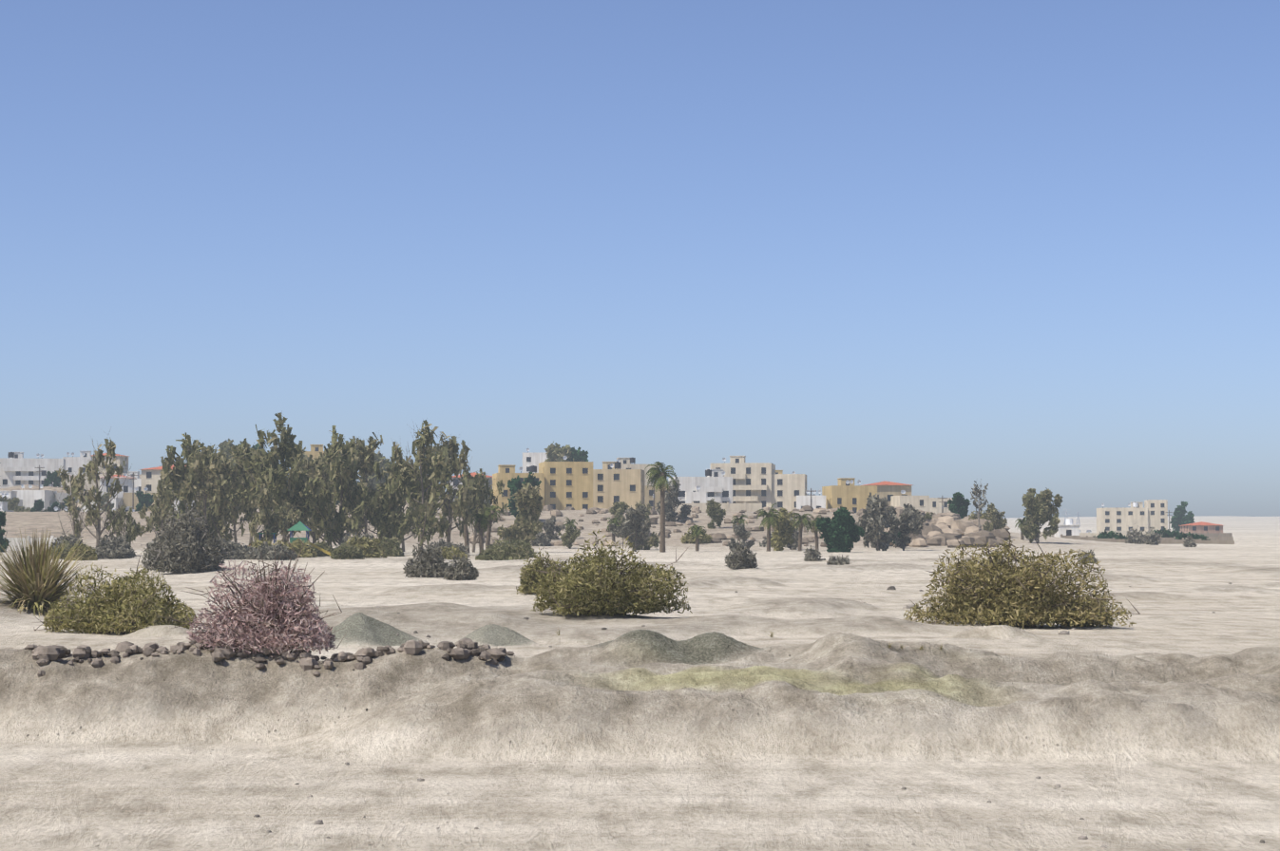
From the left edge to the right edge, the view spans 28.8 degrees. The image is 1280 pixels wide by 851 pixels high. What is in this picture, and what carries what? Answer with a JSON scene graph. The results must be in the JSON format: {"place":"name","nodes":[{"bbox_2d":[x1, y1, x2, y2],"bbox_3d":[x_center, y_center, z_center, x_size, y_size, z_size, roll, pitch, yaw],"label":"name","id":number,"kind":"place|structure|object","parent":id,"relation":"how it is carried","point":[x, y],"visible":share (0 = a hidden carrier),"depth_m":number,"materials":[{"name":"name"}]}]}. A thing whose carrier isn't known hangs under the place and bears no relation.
{"place":"outdoors","nodes":[
{"label":"outdoors","id":0,"kind":"place"},
{"bbox_2d":[0,473,1279,850],"bbox_3d":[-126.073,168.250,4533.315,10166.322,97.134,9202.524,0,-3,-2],"label":"terrain","id":1,"kind":"structure","parent":0,"point":[716,716],"depth_m":46.79,"materials":[{"name":"beige sand"}]},
{"bbox_2d":[0,509,10,553],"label":"tree","id":2,"kind":"object","parent":1,"relation":"on","point":[3,542],"visible":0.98,"depth_m":328.25,"materials":[{"name":"green plant"}]},
{"bbox_2d":[0,452,65,488],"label":"building","id":3,"kind":"structure","parent":1,"relation":"on","point":[16,468],"depth_m":635.27,"materials":[{"name":"white paint"}]},
{"bbox_2d":[2,535,62,551],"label":"wall","id":4,"kind":"structure","parent":1,"relation":"on","point":[11,541],"depth_m":341.75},
{"bbox_2d":[12,484,57,510],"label":"building","id":5,"kind":"structure","parent":1,"relation":"on","point":[29,498],"depth_m":555.86,"materials":[{"name":"white paint"}]},
{"bbox_2d":[0,526,97,617],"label":"spiky plant","id":6,"kind":"object","parent":1,"relation":"on","point":[34,586],"visible":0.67,"depth_m":104.05,"materials":[{"name":"green plant"}]},
{"bbox_2d":[52,466,94,537],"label":"tree","id":7,"kind":"object","parent":1,"relation":"on","point":[76,528],"visible":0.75,"depth_m":296.78,"materials":[{"name":"green plant"}]},
{"bbox_2d":[62,451,93,476],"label":"building","id":8,"kind":"structure","parent":1,"relation":"on","point":[73,464],"depth_m":675.79,"materials":[{"name":"white paint"}]},
{"bbox_2d":[63,544,97,560],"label":"bush","id":9,"kind":"object","parent":1,"relation":"on","point":[90,553],"visible":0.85,"depth_m":251.25,"materials":[{"name":"green plant"}]},
{"bbox_2d":[69,431,131,546],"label":"tree","id":10,"kind":"object","parent":1,"relation":"on","point":[92,469],"visible":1,"depth_m":289.71,"materials":[{"name":"green plant"}]},
{"bbox_2d":[91,453,129,473],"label":"building","id":11,"kind":"structure","parent":1,"relation":"on","point":[121,458],"depth_m":686.06,"materials":[{"name":"white concrete"}]},
{"bbox_2d":[31,553,196,635],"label":"green bush","id":12,"kind":"object","parent":1,"relation":"on","point":[120,611],"visible":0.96,"depth_m":82.89,"materials":[{"name":"green plant"}]},
{"bbox_2d":[95,533,136,559],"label":"bush","id":13,"kind":"object","parent":1,"relation":"on","point":[118,547],"visible":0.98,"depth_m":265.78,"materials":[{"name":"grey plant"}]},
{"bbox_2d":[99,475,135,497],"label":"building","id":14,"kind":"structure","parent":1,"relation":"on","point":[127,484],"depth_m":556.76,"materials":[{"name":"white paint"}]},
{"bbox_2d":[105,503,158,547],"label":"tree","id":15,"kind":"object","parent":1,"relation":"on","point":[132,533],"visible":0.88,"depth_m":297.24,"materials":[{"name":"green plant"}]},
{"bbox_2d":[122,487,156,511],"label":"building","id":16,"kind":"structure","parent":1,"relation":"on","point":[127,499],"depth_m":546.23,"materials":[{"name":"beige paint"}]},
{"bbox_2d":[139,464,185,496],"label":"building","id":17,"kind":"structure","parent":1,"relation":"on","point":[150,478],"depth_m":572.17,"materials":[{"name":"white paint"}]},
{"bbox_2d":[137,465,195,535],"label":"tree","id":18,"kind":"object","parent":1,"relation":"on","point":[166,497],"visible":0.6,"depth_m":314.66,"materials":[{"name":"green plant"}]},
{"bbox_2d":[140,504,229,574],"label":"bush","id":19,"kind":"object","parent":1,"relation":"on","point":[184,551],"visible":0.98,"depth_m":187.68,"materials":[{"name":"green plant"}]},
{"bbox_2d":[159,432,229,532],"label":"tree","id":20,"kind":"object","parent":1,"relation":"on","point":[179,470],"visible":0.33,"depth_m":301.85,"materials":[{"name":"green plant"}]},
{"bbox_2d":[177,445,226,535],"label":"tree","id":21,"kind":"object","parent":1,"relation":"on","point":[208,466],"visible":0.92,"depth_m":287.47,"materials":[{"name":"green plant"}]},
{"bbox_2d":[186,446,245,541],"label":"tree","id":22,"kind":"object","parent":1,"relation":"on","point":[218,524],"visible":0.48,"depth_m":295.09,"materials":[{"name":"green plant"}]},
{"bbox_2d":[208,536,239,559],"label":"bush","id":23,"kind":"object","parent":1,"relation":"on","point":[229,545],"visible":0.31,"depth_m":254.78,"materials":[{"name":"grey plant"}]},
{"bbox_2d":[211,471,256,543],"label":"tree","id":24,"kind":"object","parent":1,"relation":"on","point":[246,518],"visible":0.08,"depth_m":328.07,"materials":[{"name":"green plant"}]},
{"bbox_2d":[223,438,278,543],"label":"tree","id":25,"kind":"object","parent":1,"relation":"on","point":[236,496],"visible":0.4,"depth_m":309.45,"materials":[{"name":"green plant"}]},
{"bbox_2d":[156,535,346,654],"bbox_3d":[-7.953,3.622,52.788,3.799,2.639,3.082,2,-3,-32],"label":"pink bush","id":26,"kind":"object","parent":1,"relation":"on","point":[264,616],"visible":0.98,"depth_m":52.41,"materials":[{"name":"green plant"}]},
{"bbox_2d":[23,637,515,676],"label":"rocks","id":27,"kind":"object","parent":1,"relation":"on","point":[466,648],"visible":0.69,"depth_m":52.04,"materials":[{"name":"grey stone"}]},
{"bbox_2d":[245,541,297,560],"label":"bush","id":28,"kind":"object","parent":1,"relation":"on","point":[267,552],"visible":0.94,"depth_m":254.93,"materials":[{"name":"grey plant"}]},
{"bbox_2d":[248,483,301,544],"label":"tree","id":29,"kind":"object","parent":1,"relation":"on","point":[266,519],"visible":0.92,"depth_m":282.57,"materials":[{"name":"green plant"}]},
{"bbox_2d":[233,412,326,542],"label":"tree","id":30,"kind":"object","parent":1,"relation":"on","point":[282,483],"visible":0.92,"depth_m":293.52,"materials":[{"name":"green plant"}]},
{"bbox_2d":[258,521,331,555],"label":"playground","id":31,"kind":"object","parent":1,"relation":"on","point":[299,526],"visible":0.31,"depth_m":282.39},
{"bbox_2d":[272,537,318,557],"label":"bush","id":32,"kind":"object","parent":1,"relation":"on","point":[306,551],"visible":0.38,"depth_m":277.53,"materials":[{"name":"green plant"}]},
{"bbox_2d":[297,454,341,543],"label":"tree","id":33,"kind":"object","parent":1,"relation":"on","point":[315,533],"visible":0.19,"depth_m":312.80,"materials":[{"name":"green plant"}]},
{"bbox_2d":[300,425,382,547],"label":"tree","id":34,"kind":"object","parent":1,"relation":"on","point":[339,487],"visible":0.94,"depth_m":296.89,"materials":[{"name":"green plant"}]},
{"bbox_2d":[329,541,364,559],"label":"bush","id":35,"kind":"object","parent":1,"relation":"on","point":[343,551],"visible":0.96,"depth_m":260.67,"materials":[{"name":"green plant"}]},
{"bbox_2d":[324,432,406,537],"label":"tree","id":36,"kind":"object","parent":1,"relation":"on","point":[363,450],"visible":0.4,"depth_m":315.71,"materials":[{"name":"green plant"}]},
{"bbox_2d":[344,535,387,558],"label":"bush","id":37,"kind":"object","parent":1,"relation":"on","point":[369,547],"visible":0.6,"depth_m":272.12,"materials":[{"name":"green plant"}]},
{"bbox_2d":[353,450,391,489],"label":"town tree","id":38,"kind":"object","parent":1,"relation":"on","point":[379,458],"visible":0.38,"depth_m":560.73,"materials":[{"name":"green plant"}]},
{"bbox_2d":[353,447,415,545],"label":"tree","id":39,"kind":"object","parent":1,"relation":"on","point":[386,521],"visible":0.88,"depth_m":299.33,"materials":[{"name":"green plant"}]},
{"bbox_2d":[380,534,404,556],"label":"bush","id":40,"kind":"object","parent":1,"relation":"on","point":[391,547],"visible":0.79,"depth_m":286.65,"materials":[{"name":"green plant"}]},
{"bbox_2d":[376,462,419,552],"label":"tree","id":41,"kind":"object","parent":1,"relation":"on","point":[410,507],"visible":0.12,"depth_m":332.20,"materials":[{"name":"green plant"}]},
{"bbox_2d":[383,418,464,553],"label":"tree","id":42,"kind":"object","parent":1,"relation":"on","point":[425,476],"visible":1,"depth_m":294.94,"materials":[{"name":"green plant"}]},
{"bbox_2d":[402,539,448,577],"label":"bush","id":43,"kind":"object","parent":1,"relation":"on","point":[427,564],"visible":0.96,"depth_m":173.82,"materials":[{"name":"grey plant"}]},
{"bbox_2d":[419,538,470,557],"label":"bush","id":44,"kind":"object","parent":1,"relation":"on","point":[461,546],"visible":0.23,"depth_m":275.40,"materials":[{"name":"grey plant"}]},
{"bbox_2d":[418,431,477,543],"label":"tree","id":45,"kind":"object","parent":1,"relation":"on","point":[463,503],"visible":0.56,"depth_m":309.92,"materials":[{"name":"green plant"}]},
{"bbox_2d":[439,545,468,560],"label":"bush","id":46,"kind":"object","parent":1,"relation":"on","point":[448,553],"visible":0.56,"depth_m":252.63,"materials":[{"name":"green plant"}]},
{"bbox_2d":[442,549,478,580],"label":"bush","id":47,"kind":"object","parent":1,"relation":"on","point":[462,569],"visible":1,"depth_m":165.20,"materials":[{"name":"grey plant"}]},
{"bbox_2d":[470,514,490,554],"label":"palm","id":48,"kind":"object","parent":1,"relation":"on","point":[481,521],"visible":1,"depth_m":298.57,"materials":[{"name":"green plant"}]},
{"bbox_2d":[455,467,507,553],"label":"tree","id":49,"kind":"object","parent":1,"relation":"on","point":[481,505],"visible":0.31,"depth_m":328.66,"materials":[{"name":"green plant"}]},
{"bbox_2d":[482,505,501,548],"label":"palm","id":50,"kind":"object","parent":1,"relation":"on","point":[492,513],"visible":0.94,"depth_m":320.61,"materials":[{"name":"green plant"}]},
{"bbox_2d":[474,543,530,560],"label":"bush","id":51,"kind":"object","parent":1,"relation":"on","point":[506,552],"visible":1,"depth_m":253.22,"materials":[{"name":"green plant"}]},
{"bbox_2d":[491,538,536,557],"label":"bush","id":52,"kind":"object","parent":1,"relation":"on","point":[530,552],"visible":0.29,"depth_m":279.40,"materials":[{"name":"green plant"}]},
{"bbox_2d":[492,464,544,511],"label":"building","id":53,"kind":"structure","parent":1,"relation":"on","point":[506,473],"depth_m":519.51,"materials":[{"name":"beige paint"}]},
{"bbox_2d":[496,481,543,547],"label":"tree","id":54,"kind":"object","parent":1,"relation":"on","point":[526,525],"visible":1,"depth_m":322.94,"materials":[{"name":"green plant"}]},
{"bbox_2d":[507,471,541,520],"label":"tree","id":55,"kind":"object","parent":1,"relation":"on","point":[514,485],"visible":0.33,"depth_m":423.72,"materials":[{"name":"green plant"}]},
{"bbox_2d":[522,448,548,473],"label":"building","id":56,"kind":"structure","parent":1,"relation":"on","point":[529,459],"depth_m":659.30,"materials":[{"name":"white paint"}]},
{"bbox_2d":[515,547,569,594],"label":"bush","id":57,"kind":"object","parent":1,"relation":"on","point":[526,582],"visible":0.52,"depth_m":131.04,"materials":[{"name":"green plant"}]},
{"bbox_2d":[541,515,564,539],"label":"bush","id":58,"kind":"object","parent":1,"relation":"on","point":[549,527],"visible":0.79,"depth_m":385.38,"materials":[{"name":"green plant"}]},
{"bbox_2d":[543,441,585,461],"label":"town tree","id":59,"kind":"object","parent":1,"relation":"on","point":[556,453],"visible":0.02,"depth_m":597.90,"materials":[{"name":"green plant"}]},
{"bbox_2d":[538,456,592,510],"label":"building","id":60,"kind":"structure","parent":1,"relation":"on","point":[568,484],"depth_m":523.39,"materials":[{"name":"beige paint"}]},
{"bbox_2d":[557,524,581,549],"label":"tree","id":61,"kind":"object","parent":1,"relation":"on","point":[569,537],"visible":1,"depth_m":357.13,"materials":[{"name":"green plant"}]},
{"bbox_2d":[530,529,692,616],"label":"bush","id":62,"kind":"object","parent":1,"relation":"on","point":[593,586],"visible":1,"depth_m":88.80,"materials":[{"name":"green plant"}]},
{"bbox_2d":[592,461,645,509],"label":"building","id":63,"kind":"structure","parent":1,"relation":"on","point":[612,483],"depth_m":544.64,"materials":[{"name":"beige paint"}]},
{"bbox_2d":[608,501,630,526],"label":"tree","id":64,"kind":"object","parent":1,"relation":"on","point":[618,509],"visible":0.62,"depth_m":400.20,"materials":[{"name":"green plant"}]},
{"bbox_2d":[608,505,653,552],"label":"tree","id":65,"kind":"object","parent":1,"relation":"on","point":[638,523],"visible":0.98,"depth_m":333.95,"materials":[{"name":"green plant"}]},
{"bbox_2d":[616,458,659,485],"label":"building","id":66,"kind":"structure","parent":1,"relation":"on","point":[628,464],"depth_m":640.25,"materials":[{"name":"beige paint"}]},
{"bbox_2d":[627,529,659,550],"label":"bush","id":67,"kind":"object","parent":1,"relation":"on","point":[653,540],"visible":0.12,"depth_m":351.75,"materials":[{"name":"green plant"}]},
{"bbox_2d":[644,480,668,509],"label":"building","id":68,"kind":"structure","parent":1,"relation":"on","point":[648,494],"depth_m":559.63,"materials":[{"name":"beige paint"}]},
{"bbox_2d":[644,461,679,553],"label":"palm","id":69,"kind":"object","parent":1,"relation":"on","point":[659,477],"visible":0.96,"depth_m":329.28,"materials":[{"name":"green plant"}]},
{"bbox_2d":[656,477,692,522],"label":"tree","id":70,"kind":"object","parent":1,"relation":"on","point":[671,496],"visible":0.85,"depth_m":424.57,"materials":[{"name":"green plant"}]},
{"bbox_2d":[99,582,1264,850],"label":"loose stones","id":71,"kind":"object","parent":1,"relation":"on","point":[318,822],"visible":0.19,"depth_m":40.94,"materials":[{"name":"grey stone"}]},
{"bbox_2d":[685,485,706,503],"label":"building","id":72,"kind":"structure","parent":1,"relation":"on","point":[696,497],"depth_m":514.92,"materials":[{"name":"white paint"}]},
{"bbox_2d":[679,527,712,544],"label":"bush","id":73,"kind":"object","parent":1,"relation":"on","point":[689,539],"visible":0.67,"depth_m":373.07,"materials":[{"name":"green plant"}]},
{"bbox_2d":[668,469,732,503],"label":"building","id":74,"kind":"structure","parent":1,"relation":"on","point":[716,485],"depth_m":535.22,"materials":[{"name":"white paint"}]},
{"bbox_2d":[705,497,725,529],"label":"tree","id":75,"kind":"object","parent":1,"relation":"on","point":[714,509],"visible":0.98,"depth_m":410.92,"materials":[{"name":"green plant"}]},
{"bbox_2d":[674,501,762,512],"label":"wall","id":76,"kind":"structure","parent":1,"relation":"on","point":[727,506],"depth_m":469.85,"materials":[{"name":"beige concrete"}]},
{"bbox_2d":[468,505,1011,548],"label":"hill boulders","id":77,"kind":"object","parent":1,"relation":"on","point":[944,529],"visible":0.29,"depth_m":395.94,"materials":[{"name":"beige stone"}]},
{"bbox_2d":[726,523,754,550],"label":"tree","id":78,"kind":"object","parent":1,"relation":"on","point":[740,531],"visible":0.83,"depth_m":349.02,"materials":[{"name":"green plant"}]},
{"bbox_2d":[724,537,758,569],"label":"bush","id":79,"kind":"object","parent":1,"relation":"on","point":[739,559],"visible":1,"depth_m":205.66,"materials":[{"name":"grey plant"}]},
{"bbox_2d":[710,456,806,511],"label":"building","id":80,"kind":"structure","parent":1,"relation":"on","point":[764,485],"depth_m":559.94,"materials":[{"name":"white paint"}]},
{"bbox_2d":[756,503,783,552],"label":"palm","id":81,"kind":"object","parent":1,"relation":"on","point":[768,521],"visible":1,"depth_m":339.53,"materials":[{"name":"green plant"}]},
{"bbox_2d":[770,508,797,551],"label":"tree","id":82,"kind":"object","parent":1,"relation":"on","point":[779,541],"visible":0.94,"depth_m":348.17,"materials":[{"name":"green plant"}]},
{"bbox_2d":[791,513,812,551],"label":"palm","id":83,"kind":"object","parent":1,"relation":"on","point":[802,521],"visible":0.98,"depth_m":344.71,"materials":[{"name":"green plant"}]},
{"bbox_2d":[796,490,825,509],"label":"building","id":84,"kind":"structure","parent":1,"relation":"on","point":[819,501],"depth_m":555.67,"materials":[{"name":"white paint"}]},
{"bbox_2d":[815,505,864,553],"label":"dark green tree","id":85,"kind":"object","parent":1,"relation":"on","point":[841,531],"visible":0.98,"depth_m":328.89,"materials":[{"name":"green plant"}]},
{"bbox_2d":[821,477,877,513],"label":"building","id":86,"kind":"structure","parent":1,"relation":"on","point":[848,493],"depth_m":561.11,"materials":[{"name":"beige paint"}]},
{"bbox_2d":[856,492,893,551],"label":"grey olive tree","id":87,"kind":"object","parent":1,"relation":"on","point":[873,522],"visible":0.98,"depth_m":344.63,"materials":[{"name":"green plant"}]},
{"bbox_2d":[863,481,912,505],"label":"building","id":88,"kind":"structure","parent":1,"relation":"on","point":[888,490],"depth_m":576.46,"materials":[{"name":"beige concrete"}]},
{"bbox_2d":[887,503,927,551],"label":"tree","id":89,"kind":"object","parent":1,"relation":"on","point":[909,521],"visible":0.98,"depth_m":349.16,"materials":[{"name":"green plant"}]},
{"bbox_2d":[890,490,929,512],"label":"building","id":90,"kind":"structure","parent":1,"relation":"on","point":[920,503],"depth_m":556.48,"materials":[{"name":"beige paint"}]},
{"bbox_2d":[929,497,957,514],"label":"building","id":91,"kind":"structure","parent":1,"relation":"on","point":[935,506],"depth_m":641.52,"materials":[{"name":"white paint"}]},
{"bbox_2d":[947,492,970,518],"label":"conifer tree","id":92,"kind":"object","parent":1,"relation":"on","point":[959,504],"visible":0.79,"depth_m":460.67,"materials":[{"name":"green plant"}]},
{"bbox_2d":[970,480,988,528],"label":"bare tree","id":93,"kind":"object","parent":1,"relation":"on","point":[977,493],"visible":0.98,"depth_m":401.05,"materials":[{"name":"grey plant"}]},
{"bbox_2d":[982,502,1007,532],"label":"tree","id":94,"kind":"object","parent":1,"relation":"on","point":[995,516],"visible":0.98,"depth_m":395.01,"materials":[{"name":"green plant"}]},
{"bbox_2d":[903,528,1140,629],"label":"bush","id":95,"kind":"object","parent":1,"relation":"on","point":[997,590],"visible":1,"depth_m":86.52,"materials":[{"name":"green plant"}]},
{"bbox_2d":[1020,487,1063,543],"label":"eucalyptus tree","id":96,"kind":"object","parent":1,"relation":"on","point":[1041,508],"visible":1,"depth_m":380.01,"materials":[{"name":"green plant"}]},
{"bbox_2d":[1053,518,1080,537],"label":"pump house","id":97,"kind":"structure","parent":1,"relation":"on","point":[1069,528],"depth_m":469.56,"materials":[{"name":"white paint"}]},
{"bbox_2d":[1055,593,1113,628],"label":"bush","id":98,"kind":"object","parent":1,"relation":"on","point":[1087,624],"visible":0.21,"depth_m":88.74,"materials":[{"name":"green plant"}]},
{"bbox_2d":[1096,499,1167,534],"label":"building","id":99,"kind":"structure","parent":1,"relation":"on","point":[1152,513],"depth_m":763.56,"materials":[{"name":"beige concrete"}]},
{"bbox_2d":[1123,523,1146,544],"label":"scrub","id":100,"kind":"object","parent":1,"relation":"on","point":[1136,539],"visible":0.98,"depth_m":414.29,"materials":[{"name":"grey plant"}]},
{"bbox_2d":[1060,534,1234,544],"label":"terrace","id":101,"kind":"structure","parent":1,"relation":"on","point":[1176,542],"depth_m":451.76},
{"bbox_2d":[1169,501,1194,532],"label":"town tree","id":102,"kind":"object","parent":1,"relation":"on","point":[1178,518],"visible":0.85,"depth_m":761.72,"materials":[{"name":"green plant"}]},
{"bbox_2d":[1180,521,1222,533],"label":"building","id":103,"kind":"structure","parent":1,"relation":"on","point":[1201,527],"depth_m":703.84,"materials":[{"name":"paint"}]},
{"bbox_2d":[0,0,1279,517],"label":"sky","id":104,"kind":"structure","parent":0,"point":[938,248],"materials":[{"name":"blue"}]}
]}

